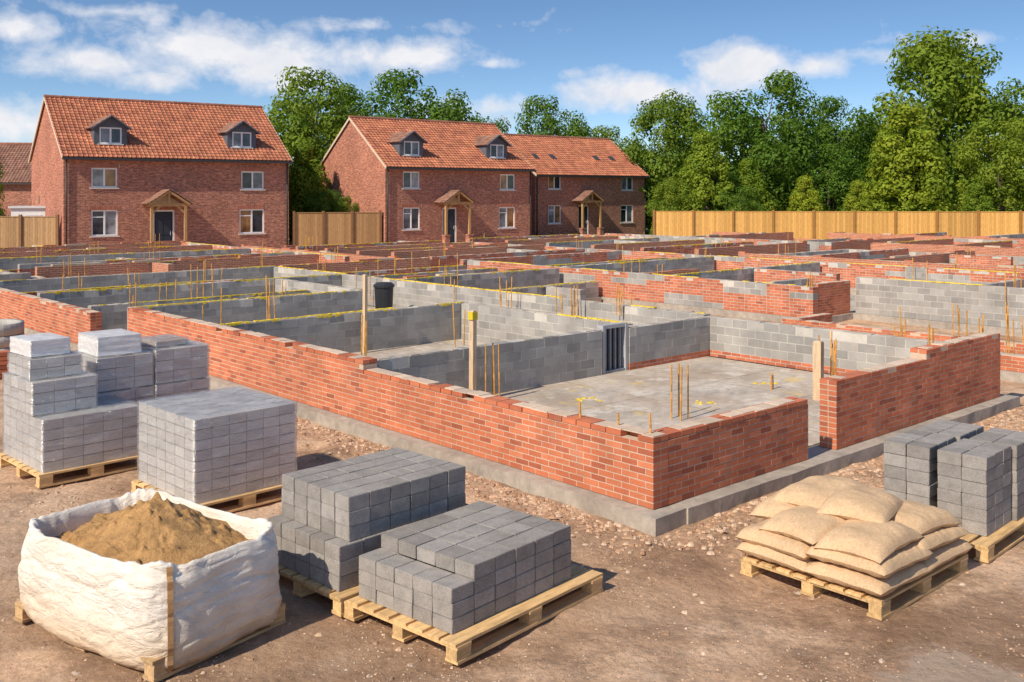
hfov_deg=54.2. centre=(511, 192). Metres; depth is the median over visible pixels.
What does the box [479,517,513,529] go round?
concrete block
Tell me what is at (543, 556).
concrete block
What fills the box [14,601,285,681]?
wooden pallet
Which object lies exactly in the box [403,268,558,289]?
block wall
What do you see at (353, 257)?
brick wall
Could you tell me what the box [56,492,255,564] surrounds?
sand heap
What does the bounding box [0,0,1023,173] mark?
sky
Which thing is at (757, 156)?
broadleaf tree
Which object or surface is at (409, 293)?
block wall
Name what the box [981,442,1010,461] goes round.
concrete block
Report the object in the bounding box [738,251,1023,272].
brick wall
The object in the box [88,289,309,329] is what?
block wall
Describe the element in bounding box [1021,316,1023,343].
rebar rod
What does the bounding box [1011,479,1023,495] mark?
concrete block
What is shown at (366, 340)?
rebar rod
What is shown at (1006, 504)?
concrete block
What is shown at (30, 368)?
wrapped block pack
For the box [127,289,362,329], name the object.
block wall
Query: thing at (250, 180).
window
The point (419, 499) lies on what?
concrete block
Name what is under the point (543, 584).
concrete block
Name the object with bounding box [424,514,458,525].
concrete block
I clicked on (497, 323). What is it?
block wall
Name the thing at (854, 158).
broadleaf tree
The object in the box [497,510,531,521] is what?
concrete block
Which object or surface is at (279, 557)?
concrete block
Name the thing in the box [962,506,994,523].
concrete block
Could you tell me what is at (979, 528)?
concrete block
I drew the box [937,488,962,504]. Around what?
concrete block
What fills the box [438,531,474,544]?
concrete block
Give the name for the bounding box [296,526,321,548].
concrete block
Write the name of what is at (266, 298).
rebar rod
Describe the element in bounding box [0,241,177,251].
brick wall
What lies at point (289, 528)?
concrete block
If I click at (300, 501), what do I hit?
concrete block
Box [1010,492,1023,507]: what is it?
concrete block
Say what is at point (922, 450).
concrete block
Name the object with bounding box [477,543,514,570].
concrete block
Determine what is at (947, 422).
concrete block
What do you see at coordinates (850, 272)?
foundation wall
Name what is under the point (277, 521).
concrete block
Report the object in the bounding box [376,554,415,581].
concrete block
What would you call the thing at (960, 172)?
broadleaf tree
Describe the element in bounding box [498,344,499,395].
rebar rod
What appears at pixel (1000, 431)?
concrete block
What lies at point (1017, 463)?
concrete block
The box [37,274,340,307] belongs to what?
block wall
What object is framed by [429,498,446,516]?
concrete block
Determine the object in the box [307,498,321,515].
concrete block
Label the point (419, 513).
concrete block
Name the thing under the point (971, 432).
concrete block
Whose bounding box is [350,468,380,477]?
concrete block
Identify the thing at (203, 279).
rebar rod
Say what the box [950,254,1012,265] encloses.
foundation wall
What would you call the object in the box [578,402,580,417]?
rebar rod
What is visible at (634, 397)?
concrete floor
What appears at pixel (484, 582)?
concrete block
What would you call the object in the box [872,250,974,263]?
brick wall
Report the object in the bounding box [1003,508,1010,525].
concrete block
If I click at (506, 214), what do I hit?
window
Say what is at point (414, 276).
brick wall
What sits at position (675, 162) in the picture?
broadleaf tree
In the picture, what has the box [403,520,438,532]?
concrete block
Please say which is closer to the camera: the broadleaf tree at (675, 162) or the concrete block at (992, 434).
the concrete block at (992, 434)
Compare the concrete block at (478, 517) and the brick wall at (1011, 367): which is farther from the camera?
the brick wall at (1011, 367)
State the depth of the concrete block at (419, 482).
8.17 m
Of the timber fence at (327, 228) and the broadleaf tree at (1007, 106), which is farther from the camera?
the broadleaf tree at (1007, 106)
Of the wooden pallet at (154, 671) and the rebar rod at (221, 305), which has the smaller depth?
the wooden pallet at (154, 671)
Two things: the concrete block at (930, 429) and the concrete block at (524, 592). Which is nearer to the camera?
the concrete block at (524, 592)
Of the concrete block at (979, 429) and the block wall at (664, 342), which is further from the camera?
the block wall at (664, 342)
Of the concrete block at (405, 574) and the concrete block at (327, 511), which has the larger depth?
the concrete block at (327, 511)
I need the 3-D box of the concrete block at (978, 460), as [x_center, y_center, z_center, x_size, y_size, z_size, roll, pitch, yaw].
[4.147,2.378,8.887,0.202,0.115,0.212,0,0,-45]
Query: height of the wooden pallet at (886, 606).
0.140 m
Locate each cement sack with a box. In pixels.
[735,519,811,559]
[735,541,817,572]
[749,489,795,518]
[758,505,846,544]
[769,475,868,507]
[803,560,931,596]
[805,542,932,577]
[813,519,923,563]
[816,486,903,522]
[890,500,960,534]
[914,524,968,549]
[919,538,972,573]
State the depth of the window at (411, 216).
58.76 m
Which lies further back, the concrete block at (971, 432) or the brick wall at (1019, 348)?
the brick wall at (1019, 348)
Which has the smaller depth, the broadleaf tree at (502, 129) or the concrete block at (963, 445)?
the concrete block at (963, 445)
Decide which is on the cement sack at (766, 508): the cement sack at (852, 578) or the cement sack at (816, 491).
the cement sack at (816, 491)
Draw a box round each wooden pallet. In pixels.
[0,453,140,487]
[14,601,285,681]
[131,479,281,511]
[278,564,358,616]
[344,564,602,665]
[740,553,967,620]
[960,517,1023,563]
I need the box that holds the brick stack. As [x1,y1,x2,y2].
[0,350,12,378]
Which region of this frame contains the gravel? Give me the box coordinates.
[0,391,1023,681]
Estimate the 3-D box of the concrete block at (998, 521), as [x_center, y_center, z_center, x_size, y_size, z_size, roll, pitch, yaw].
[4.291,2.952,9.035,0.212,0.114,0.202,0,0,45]
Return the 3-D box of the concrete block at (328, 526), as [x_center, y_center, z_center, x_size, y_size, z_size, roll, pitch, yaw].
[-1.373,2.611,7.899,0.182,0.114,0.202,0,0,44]
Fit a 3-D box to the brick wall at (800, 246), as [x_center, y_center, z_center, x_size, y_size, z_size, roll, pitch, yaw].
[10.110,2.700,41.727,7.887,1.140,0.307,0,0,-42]
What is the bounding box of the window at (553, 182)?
[548,177,561,189]
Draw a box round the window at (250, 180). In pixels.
[240,171,265,189]
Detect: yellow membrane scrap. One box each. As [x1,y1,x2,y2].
[575,397,602,401]
[696,400,716,404]
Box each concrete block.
[268,514,292,536]
[275,534,282,550]
[278,550,281,564]
[281,538,295,556]
[282,470,312,491]
[282,488,294,505]
[282,502,294,519]
[282,520,307,542]
[282,552,296,571]
[294,507,307,524]
[295,474,326,496]
[295,493,307,510]
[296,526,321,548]
[296,543,309,562]
[296,558,309,577]
[303,465,332,473]
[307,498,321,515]
[308,478,339,501]
[308,512,321,529]
[310,532,336,554]
[310,549,324,569]
[310,564,324,584]
[316,469,347,477]
[321,483,354,506]
[321,502,335,521]
[321,517,335,535]
[324,460,353,468]
[324,571,358,591]
[325,537,363,561]
[325,556,358,576]
[329,473,360,482]
[335,487,369,511]
[335,506,369,526]
[335,521,369,541]
[337,464,367,473]
[343,456,372,463]
[343,478,374,487]
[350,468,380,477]
[356,460,385,467]
[357,482,389,505]
[359,548,396,574]
[359,569,375,588]
[359,583,376,602]
[361,531,385,552]
[362,451,390,459]
[363,473,393,481]
[369,464,399,472]
[369,501,389,520]
[369,515,389,534]
[375,455,403,463]
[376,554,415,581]
[376,576,394,595]
[377,477,409,499]
[377,590,393,609]
[380,447,407,454]
[381,527,417,552]
[383,468,413,476]
[383,548,416,559]
[385,524,407,531]
[389,459,417,467]
[390,495,409,514]
[390,510,409,528]
[393,451,422,458]
[394,583,413,603]
[394,597,413,617]
[395,561,432,588]
[398,472,428,494]
[399,533,435,558]
[402,463,431,471]
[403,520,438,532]
[408,455,435,462]
[409,490,429,508]
[409,504,428,522]
[413,567,452,595]
[413,590,432,611]
[413,605,432,625]
[417,467,447,488]
[417,539,454,565]
[420,526,455,538]
[421,459,450,466]
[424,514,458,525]
[429,484,447,502]
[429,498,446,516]
[432,574,473,603]
[433,595,473,618]
[433,610,473,633]
[435,462,465,483]
[436,545,473,572]
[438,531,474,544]
[441,518,476,530]
[443,507,476,517]
[447,480,464,497]
[447,493,465,510]
[455,551,494,579]
[456,571,494,593]
[457,537,494,550]
[460,524,495,536]
[461,512,494,523]
[463,501,495,511]
[473,586,494,608]
[473,600,494,622]
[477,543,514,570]
[478,530,514,542]
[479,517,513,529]
[480,506,513,516]
[494,577,515,598]
[495,562,514,584]
[495,591,514,613]
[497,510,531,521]
[497,522,532,534]
[498,535,534,561]
[515,554,534,575]
[515,568,534,589]
[515,582,534,603]
[516,516,551,527]
[516,528,552,553]
[534,560,552,580]
[534,573,552,594]
[535,521,570,545]
[535,547,553,566]
[553,539,570,558]
[553,552,570,572]
[553,565,570,585]
[884,436,913,455]
[884,452,906,467]
[884,464,906,480]
[884,477,906,492]
[884,489,906,499]
[894,433,923,440]
[903,429,931,436]
[906,456,937,472]
[906,469,937,485]
[907,441,937,459]
[907,481,937,497]
[907,494,937,506]
[916,426,944,432]
[916,437,946,448]
[926,423,952,429]
[926,433,955,444]
[933,419,959,425]
[937,446,969,465]
[937,462,962,478]
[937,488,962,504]
[937,500,961,517]
[938,429,967,441]
[938,475,961,491]
[947,426,975,438]
[947,442,976,449]
[956,423,983,434]
[957,438,986,445]
[962,450,994,470]
[962,467,994,483]
[962,480,994,496]
[962,493,994,509]
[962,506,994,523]
[962,519,994,536]
[969,434,999,442]
[972,446,1002,465]
[978,431,1006,438]
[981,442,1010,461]
[987,427,1014,434]
[993,438,1023,457]
[994,463,1002,478]
[994,488,1002,504]
[994,514,1002,530]
[995,475,1002,491]
[995,501,1002,517]
[1002,435,1023,441]
[1002,459,1010,474]
[1003,471,1011,487]
[1003,484,1010,499]
[1003,497,1010,512]
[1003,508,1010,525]
[1009,431,1023,436]
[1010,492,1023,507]
[1011,455,1023,470]
[1011,467,1023,482]
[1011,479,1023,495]
[1011,504,1023,520]
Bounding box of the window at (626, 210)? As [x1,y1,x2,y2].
[620,205,633,223]
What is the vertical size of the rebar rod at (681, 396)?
0.771 m
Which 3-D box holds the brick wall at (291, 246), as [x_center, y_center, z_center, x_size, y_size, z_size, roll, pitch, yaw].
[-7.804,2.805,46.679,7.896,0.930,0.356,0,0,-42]
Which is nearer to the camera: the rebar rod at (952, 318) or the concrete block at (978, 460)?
the concrete block at (978, 460)
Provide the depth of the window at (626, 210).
74.48 m
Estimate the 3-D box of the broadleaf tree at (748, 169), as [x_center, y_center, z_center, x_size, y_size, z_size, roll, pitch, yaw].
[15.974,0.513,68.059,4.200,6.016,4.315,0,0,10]
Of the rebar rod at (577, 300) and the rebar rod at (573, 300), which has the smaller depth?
the rebar rod at (573, 300)
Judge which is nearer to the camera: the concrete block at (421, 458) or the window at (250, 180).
the concrete block at (421, 458)
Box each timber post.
[362,274,367,352]
[468,310,477,390]
[813,340,823,400]
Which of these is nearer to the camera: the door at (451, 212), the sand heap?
the sand heap
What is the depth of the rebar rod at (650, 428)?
9.63 m
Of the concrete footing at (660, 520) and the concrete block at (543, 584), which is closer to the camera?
the concrete block at (543, 584)
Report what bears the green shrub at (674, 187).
on the ground
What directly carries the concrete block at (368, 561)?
on the concrete block at (368, 579)
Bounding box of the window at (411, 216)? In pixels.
[402,207,421,230]
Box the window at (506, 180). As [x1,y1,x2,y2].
[499,174,515,190]
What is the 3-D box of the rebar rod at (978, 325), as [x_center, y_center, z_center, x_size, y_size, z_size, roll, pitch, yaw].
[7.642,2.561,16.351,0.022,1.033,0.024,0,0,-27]
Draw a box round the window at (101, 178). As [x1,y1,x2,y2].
[90,168,118,188]
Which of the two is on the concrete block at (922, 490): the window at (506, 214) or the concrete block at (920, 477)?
the concrete block at (920, 477)
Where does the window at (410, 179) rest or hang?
in the brick house at (433, 180)
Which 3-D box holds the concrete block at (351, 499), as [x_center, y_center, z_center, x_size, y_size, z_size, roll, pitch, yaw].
[-1.241,2.382,7.774,0.181,0.113,0.202,0,0,44]
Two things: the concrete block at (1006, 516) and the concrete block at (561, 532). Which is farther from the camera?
the concrete block at (1006, 516)
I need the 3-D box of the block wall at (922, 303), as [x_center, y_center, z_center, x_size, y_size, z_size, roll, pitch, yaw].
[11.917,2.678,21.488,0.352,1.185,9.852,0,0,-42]
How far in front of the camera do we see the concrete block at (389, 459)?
8.73 m
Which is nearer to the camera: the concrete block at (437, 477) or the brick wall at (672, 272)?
the concrete block at (437, 477)
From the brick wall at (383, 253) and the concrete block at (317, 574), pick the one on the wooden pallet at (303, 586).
the concrete block at (317, 574)
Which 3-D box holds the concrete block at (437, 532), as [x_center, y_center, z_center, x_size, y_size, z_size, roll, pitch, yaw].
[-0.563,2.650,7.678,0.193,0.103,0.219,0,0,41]
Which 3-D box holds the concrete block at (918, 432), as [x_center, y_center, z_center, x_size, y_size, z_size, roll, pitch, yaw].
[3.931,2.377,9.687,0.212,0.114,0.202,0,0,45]
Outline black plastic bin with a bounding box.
[373,282,394,308]
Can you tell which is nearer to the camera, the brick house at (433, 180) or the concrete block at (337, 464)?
the concrete block at (337, 464)
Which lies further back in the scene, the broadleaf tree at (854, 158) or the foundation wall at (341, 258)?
the broadleaf tree at (854, 158)
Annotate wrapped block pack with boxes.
[2,369,97,415]
[2,395,140,472]
[7,351,82,379]
[10,332,70,356]
[73,350,153,391]
[78,329,141,356]
[96,385,154,404]
[137,386,296,503]
[141,335,187,346]
[141,341,208,383]
[151,377,208,399]
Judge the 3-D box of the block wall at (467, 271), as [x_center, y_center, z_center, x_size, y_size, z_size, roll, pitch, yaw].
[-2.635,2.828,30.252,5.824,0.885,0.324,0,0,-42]
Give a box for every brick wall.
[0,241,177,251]
[0,245,211,257]
[0,287,101,350]
[3,269,17,272]
[35,254,317,277]
[128,307,667,509]
[152,262,173,271]
[241,244,431,266]
[273,241,409,248]
[280,257,429,271]
[325,242,473,253]
[356,243,507,256]
[368,268,523,306]
[391,244,544,257]
[505,235,617,245]
[591,239,703,250]
[641,268,699,274]
[652,396,807,504]
[694,241,806,256]
[706,232,792,240]
[713,231,755,234]
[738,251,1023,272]
[782,318,1023,355]
[793,238,819,240]
[793,313,835,322]
[810,280,852,322]
[819,332,999,449]
[829,233,1023,240]
[834,237,913,249]
[871,238,953,249]
[872,243,1023,256]
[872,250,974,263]
[954,240,1011,247]
[1000,353,1023,383]
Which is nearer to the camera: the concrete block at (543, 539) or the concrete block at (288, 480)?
the concrete block at (543, 539)
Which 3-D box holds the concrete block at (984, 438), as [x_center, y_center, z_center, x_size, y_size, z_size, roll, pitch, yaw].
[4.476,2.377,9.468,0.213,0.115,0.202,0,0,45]
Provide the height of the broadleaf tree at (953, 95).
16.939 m
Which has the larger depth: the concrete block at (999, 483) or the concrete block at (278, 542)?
the concrete block at (999, 483)
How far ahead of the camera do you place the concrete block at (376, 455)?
8.86 m
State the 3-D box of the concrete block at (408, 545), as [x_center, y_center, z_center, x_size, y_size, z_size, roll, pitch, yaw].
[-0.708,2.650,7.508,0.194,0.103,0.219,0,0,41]
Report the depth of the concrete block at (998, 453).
9.01 m
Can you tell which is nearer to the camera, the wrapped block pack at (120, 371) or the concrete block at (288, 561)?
the concrete block at (288, 561)
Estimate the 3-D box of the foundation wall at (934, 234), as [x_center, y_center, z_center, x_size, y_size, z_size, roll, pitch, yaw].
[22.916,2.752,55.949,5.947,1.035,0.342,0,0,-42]
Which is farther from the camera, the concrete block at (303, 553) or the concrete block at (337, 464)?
the concrete block at (337, 464)
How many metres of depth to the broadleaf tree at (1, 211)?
62.72 m
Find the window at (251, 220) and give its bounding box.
[238,209,265,234]
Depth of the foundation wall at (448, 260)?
37.20 m
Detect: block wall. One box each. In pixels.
[0,248,249,269]
[0,266,276,291]
[0,269,37,278]
[0,272,30,280]
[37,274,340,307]
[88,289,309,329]
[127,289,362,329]
[219,302,464,352]
[274,266,710,324]
[275,279,362,292]
[368,268,497,278]
[376,329,601,393]
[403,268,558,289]
[462,303,632,342]
[495,281,600,301]
[507,249,538,252]
[544,257,667,266]
[546,237,658,247]
[546,286,585,299]
[562,256,713,272]
[614,240,648,242]
[628,316,709,369]
[673,262,819,281]
[707,315,939,374]
[760,278,810,285]
[777,249,848,255]
[798,238,850,241]
[849,249,1023,264]
[853,277,1023,336]
[982,279,1023,287]
[989,234,1023,238]
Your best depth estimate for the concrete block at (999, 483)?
8.96 m
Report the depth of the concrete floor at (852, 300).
28.19 m
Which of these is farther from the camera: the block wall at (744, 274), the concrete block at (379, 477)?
the block wall at (744, 274)
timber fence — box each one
[0,214,58,247]
[292,210,381,245]
[653,210,1023,238]
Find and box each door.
[154,211,172,240]
[443,209,454,242]
[579,206,586,233]
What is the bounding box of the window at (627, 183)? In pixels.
[621,178,633,190]
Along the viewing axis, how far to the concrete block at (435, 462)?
8.63 m
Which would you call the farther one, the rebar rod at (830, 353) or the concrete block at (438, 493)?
the rebar rod at (830, 353)
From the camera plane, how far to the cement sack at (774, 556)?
8.04 m
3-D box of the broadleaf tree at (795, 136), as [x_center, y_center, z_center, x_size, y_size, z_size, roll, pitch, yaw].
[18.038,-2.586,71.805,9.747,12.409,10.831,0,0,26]
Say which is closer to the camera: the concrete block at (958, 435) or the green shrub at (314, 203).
the concrete block at (958, 435)
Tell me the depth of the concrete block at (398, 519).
8.00 m
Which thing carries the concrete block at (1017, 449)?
on the concrete block at (1017, 463)
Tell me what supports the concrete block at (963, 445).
on the concrete block
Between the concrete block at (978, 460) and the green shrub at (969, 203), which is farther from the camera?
the green shrub at (969, 203)
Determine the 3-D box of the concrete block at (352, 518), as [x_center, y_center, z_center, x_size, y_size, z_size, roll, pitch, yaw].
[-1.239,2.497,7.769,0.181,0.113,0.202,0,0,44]
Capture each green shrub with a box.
[303,189,343,211]
[329,195,358,211]
[646,176,694,235]
[711,185,765,210]
[786,174,823,237]
[841,179,873,210]
[961,182,996,211]
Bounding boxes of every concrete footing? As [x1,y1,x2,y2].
[205,375,686,536]
[672,394,1019,524]
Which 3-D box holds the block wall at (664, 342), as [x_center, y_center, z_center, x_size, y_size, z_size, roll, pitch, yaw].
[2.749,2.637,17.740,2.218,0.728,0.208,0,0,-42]
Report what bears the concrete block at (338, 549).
on the concrete block at (341, 568)
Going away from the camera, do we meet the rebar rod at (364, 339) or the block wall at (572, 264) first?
the rebar rod at (364, 339)
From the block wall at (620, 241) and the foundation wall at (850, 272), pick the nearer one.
the foundation wall at (850, 272)
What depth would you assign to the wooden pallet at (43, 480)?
11.09 m
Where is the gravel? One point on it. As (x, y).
(552, 513)
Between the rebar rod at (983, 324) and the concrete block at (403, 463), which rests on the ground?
the rebar rod at (983, 324)
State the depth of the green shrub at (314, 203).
59.08 m
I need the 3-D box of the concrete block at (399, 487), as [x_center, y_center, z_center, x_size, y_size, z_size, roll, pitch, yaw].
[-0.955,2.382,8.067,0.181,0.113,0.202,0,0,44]
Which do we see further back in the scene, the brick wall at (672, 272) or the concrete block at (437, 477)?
the brick wall at (672, 272)
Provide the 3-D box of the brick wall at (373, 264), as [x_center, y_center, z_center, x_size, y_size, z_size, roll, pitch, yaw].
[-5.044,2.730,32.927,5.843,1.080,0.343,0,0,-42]
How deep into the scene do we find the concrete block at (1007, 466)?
9.09 m
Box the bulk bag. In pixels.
[18,488,281,671]
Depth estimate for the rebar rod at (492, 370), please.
14.62 m
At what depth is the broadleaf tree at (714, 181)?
65.36 m
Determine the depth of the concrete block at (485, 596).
7.06 m
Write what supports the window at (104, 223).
in the brick house at (111, 170)
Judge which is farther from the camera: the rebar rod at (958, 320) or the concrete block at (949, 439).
the rebar rod at (958, 320)
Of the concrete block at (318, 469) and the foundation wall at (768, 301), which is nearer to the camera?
the concrete block at (318, 469)
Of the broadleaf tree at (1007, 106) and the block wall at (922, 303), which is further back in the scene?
the broadleaf tree at (1007, 106)
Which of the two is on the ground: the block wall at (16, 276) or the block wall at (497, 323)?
the block wall at (16, 276)
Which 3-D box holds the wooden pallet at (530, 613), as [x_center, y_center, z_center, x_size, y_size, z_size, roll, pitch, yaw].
[-0.263,3.080,7.667,1.170,0.140,1.672,0,0,41]
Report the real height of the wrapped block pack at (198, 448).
0.836 m
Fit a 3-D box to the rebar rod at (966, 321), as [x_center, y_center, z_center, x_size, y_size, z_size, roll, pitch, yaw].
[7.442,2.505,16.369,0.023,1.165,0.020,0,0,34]
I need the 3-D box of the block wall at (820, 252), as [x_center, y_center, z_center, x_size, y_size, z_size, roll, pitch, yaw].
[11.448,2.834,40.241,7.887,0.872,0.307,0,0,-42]
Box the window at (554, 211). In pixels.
[548,205,560,224]
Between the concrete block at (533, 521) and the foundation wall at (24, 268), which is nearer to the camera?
the concrete block at (533, 521)
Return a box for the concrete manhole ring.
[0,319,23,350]
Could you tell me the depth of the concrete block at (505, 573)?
7.22 m
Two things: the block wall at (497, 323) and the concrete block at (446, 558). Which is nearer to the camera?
the concrete block at (446, 558)
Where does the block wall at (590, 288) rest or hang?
on the ground
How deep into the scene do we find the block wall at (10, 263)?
36.86 m
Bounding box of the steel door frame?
[597,322,627,373]
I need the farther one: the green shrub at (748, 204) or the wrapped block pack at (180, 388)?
the green shrub at (748, 204)
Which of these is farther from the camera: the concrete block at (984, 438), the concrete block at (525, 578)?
the concrete block at (984, 438)
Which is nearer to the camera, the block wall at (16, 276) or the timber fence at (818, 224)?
the block wall at (16, 276)
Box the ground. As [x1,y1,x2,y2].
[0,240,1023,681]
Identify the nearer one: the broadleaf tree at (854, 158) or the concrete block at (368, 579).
the concrete block at (368, 579)
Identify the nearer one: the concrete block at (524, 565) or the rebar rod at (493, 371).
the concrete block at (524, 565)
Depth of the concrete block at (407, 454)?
8.90 m
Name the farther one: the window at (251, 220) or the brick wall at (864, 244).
the window at (251, 220)
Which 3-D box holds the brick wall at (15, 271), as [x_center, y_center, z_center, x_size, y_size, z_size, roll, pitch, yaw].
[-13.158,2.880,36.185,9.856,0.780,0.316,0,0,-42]
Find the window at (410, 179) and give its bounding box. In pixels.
[402,171,420,188]
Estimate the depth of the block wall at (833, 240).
52.16 m
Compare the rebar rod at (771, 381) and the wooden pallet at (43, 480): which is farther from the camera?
the rebar rod at (771, 381)
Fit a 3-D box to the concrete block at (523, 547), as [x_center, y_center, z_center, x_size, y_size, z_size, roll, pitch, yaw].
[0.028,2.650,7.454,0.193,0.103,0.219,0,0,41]
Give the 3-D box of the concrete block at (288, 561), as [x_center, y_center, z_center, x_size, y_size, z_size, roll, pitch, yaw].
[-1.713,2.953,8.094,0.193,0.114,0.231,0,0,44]
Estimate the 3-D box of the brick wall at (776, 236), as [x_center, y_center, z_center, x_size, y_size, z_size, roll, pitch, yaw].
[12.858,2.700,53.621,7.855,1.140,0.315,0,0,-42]
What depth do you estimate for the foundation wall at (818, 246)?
48.68 m
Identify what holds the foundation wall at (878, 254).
on the concrete floor
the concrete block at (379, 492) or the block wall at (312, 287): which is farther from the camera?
the block wall at (312, 287)
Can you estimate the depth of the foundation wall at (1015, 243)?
48.50 m
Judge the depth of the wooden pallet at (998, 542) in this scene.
8.77 m
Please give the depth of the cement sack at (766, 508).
8.56 m
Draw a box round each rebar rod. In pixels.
[197,267,197,296]
[203,260,204,296]
[220,287,221,323]
[266,276,267,318]
[268,296,269,318]
[269,280,270,318]
[361,314,362,354]
[364,326,365,355]
[365,321,366,355]
[452,304,455,347]
[463,309,464,345]
[485,344,486,391]
[492,343,493,394]
[493,345,494,394]
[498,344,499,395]
[511,278,511,307]
[573,285,574,315]
[577,285,577,315]
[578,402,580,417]
[615,283,617,314]
[649,413,651,432]
[671,365,671,417]
[678,363,679,415]
[680,367,682,420]
[687,365,688,418]
[770,372,771,389]
[830,331,831,375]
[831,348,832,375]
[833,349,835,374]
[835,339,836,363]
[899,307,901,336]
[928,324,929,343]
[931,328,932,342]
[952,303,953,335]
[957,305,958,336]
[966,310,967,335]
[978,318,979,332]
[982,314,983,332]
[1005,274,1006,320]
[1006,314,1007,353]
[1007,305,1009,353]
[1013,319,1014,354]
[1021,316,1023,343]
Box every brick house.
[0,142,31,215]
[28,94,292,246]
[316,115,535,242]
[503,133,649,235]
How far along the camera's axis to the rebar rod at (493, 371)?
14.38 m
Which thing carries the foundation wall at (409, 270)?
on the concrete floor
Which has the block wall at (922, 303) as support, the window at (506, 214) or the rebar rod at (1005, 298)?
the rebar rod at (1005, 298)
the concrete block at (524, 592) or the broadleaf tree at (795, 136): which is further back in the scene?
the broadleaf tree at (795, 136)
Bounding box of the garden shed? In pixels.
[8,206,45,215]
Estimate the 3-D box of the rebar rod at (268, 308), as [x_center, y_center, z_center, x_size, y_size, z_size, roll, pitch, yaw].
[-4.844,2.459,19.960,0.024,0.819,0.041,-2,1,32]
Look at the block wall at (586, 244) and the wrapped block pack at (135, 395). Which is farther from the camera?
the block wall at (586, 244)
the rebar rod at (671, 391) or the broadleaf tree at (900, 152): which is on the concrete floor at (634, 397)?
the rebar rod at (671, 391)
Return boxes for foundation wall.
[18,252,293,275]
[21,279,244,295]
[182,242,349,262]
[296,240,441,250]
[341,265,465,275]
[429,249,584,266]
[460,250,621,269]
[467,234,579,242]
[467,260,817,321]
[474,242,625,251]
[580,234,809,251]
[605,233,833,250]
[622,251,1023,288]
[640,241,752,253]
[754,268,839,282]
[806,248,908,258]
[896,232,946,235]
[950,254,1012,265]
[954,238,1023,247]
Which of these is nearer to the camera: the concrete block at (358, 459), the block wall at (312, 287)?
the concrete block at (358, 459)
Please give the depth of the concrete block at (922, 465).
9.16 m
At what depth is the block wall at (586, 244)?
47.08 m
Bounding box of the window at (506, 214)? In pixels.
[498,207,516,228]
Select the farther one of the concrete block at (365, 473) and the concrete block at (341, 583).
the concrete block at (365, 473)
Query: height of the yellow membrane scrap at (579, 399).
0.019 m
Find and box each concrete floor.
[353,306,829,447]
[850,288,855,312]
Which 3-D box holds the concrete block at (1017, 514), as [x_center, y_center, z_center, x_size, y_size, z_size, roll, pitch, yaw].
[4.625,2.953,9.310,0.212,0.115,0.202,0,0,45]
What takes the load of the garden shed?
on the ground
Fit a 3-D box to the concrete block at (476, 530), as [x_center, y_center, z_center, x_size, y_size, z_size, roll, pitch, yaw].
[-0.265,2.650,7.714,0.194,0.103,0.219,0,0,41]
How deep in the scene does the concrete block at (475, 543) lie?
7.41 m
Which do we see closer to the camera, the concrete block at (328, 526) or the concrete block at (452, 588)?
the concrete block at (452, 588)
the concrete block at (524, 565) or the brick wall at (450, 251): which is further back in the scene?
the brick wall at (450, 251)
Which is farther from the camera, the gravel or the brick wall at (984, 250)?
the brick wall at (984, 250)
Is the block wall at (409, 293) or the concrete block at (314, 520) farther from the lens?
the block wall at (409, 293)
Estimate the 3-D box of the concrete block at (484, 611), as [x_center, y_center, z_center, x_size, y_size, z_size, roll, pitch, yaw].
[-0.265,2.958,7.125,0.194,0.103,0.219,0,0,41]
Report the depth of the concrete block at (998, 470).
8.96 m
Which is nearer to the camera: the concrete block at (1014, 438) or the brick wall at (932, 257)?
the concrete block at (1014, 438)
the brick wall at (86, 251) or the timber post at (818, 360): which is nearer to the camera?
the timber post at (818, 360)
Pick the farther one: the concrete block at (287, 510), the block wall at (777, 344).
the block wall at (777, 344)
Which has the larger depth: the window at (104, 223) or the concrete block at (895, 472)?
the window at (104, 223)
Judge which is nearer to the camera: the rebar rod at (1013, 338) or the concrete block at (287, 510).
the concrete block at (287, 510)
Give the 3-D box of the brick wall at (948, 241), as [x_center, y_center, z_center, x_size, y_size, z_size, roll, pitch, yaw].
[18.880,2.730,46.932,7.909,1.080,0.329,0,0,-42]
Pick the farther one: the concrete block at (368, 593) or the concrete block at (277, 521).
the concrete block at (277, 521)
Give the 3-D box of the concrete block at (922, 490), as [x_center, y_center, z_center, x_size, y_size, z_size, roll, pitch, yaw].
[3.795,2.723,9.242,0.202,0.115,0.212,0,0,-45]
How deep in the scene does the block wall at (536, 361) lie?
15.19 m
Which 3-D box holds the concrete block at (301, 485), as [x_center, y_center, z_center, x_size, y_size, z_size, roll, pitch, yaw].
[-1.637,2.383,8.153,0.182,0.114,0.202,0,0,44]
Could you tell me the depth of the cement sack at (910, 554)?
7.61 m
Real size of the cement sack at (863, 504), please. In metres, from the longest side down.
0.801 x 0.548 x 0.188 m
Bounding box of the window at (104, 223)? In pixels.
[90,210,119,236]
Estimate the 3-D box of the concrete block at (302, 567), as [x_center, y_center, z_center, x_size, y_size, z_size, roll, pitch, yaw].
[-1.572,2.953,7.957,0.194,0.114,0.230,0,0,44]
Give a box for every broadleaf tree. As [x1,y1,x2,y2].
[0,158,8,215]
[263,65,364,233]
[280,82,372,170]
[289,139,328,241]
[361,68,481,121]
[469,115,510,133]
[514,95,598,137]
[591,125,650,203]
[619,88,713,232]
[649,142,687,197]
[674,129,743,235]
[702,69,827,210]
[730,139,789,207]
[730,156,778,210]
[782,142,871,229]
[791,95,880,206]
[816,130,894,201]
[855,25,1022,210]
[858,99,960,210]
[929,124,978,205]
[949,116,1023,211]
[973,77,1023,211]
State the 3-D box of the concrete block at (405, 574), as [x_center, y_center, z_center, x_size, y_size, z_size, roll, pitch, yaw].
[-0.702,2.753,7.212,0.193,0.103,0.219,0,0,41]

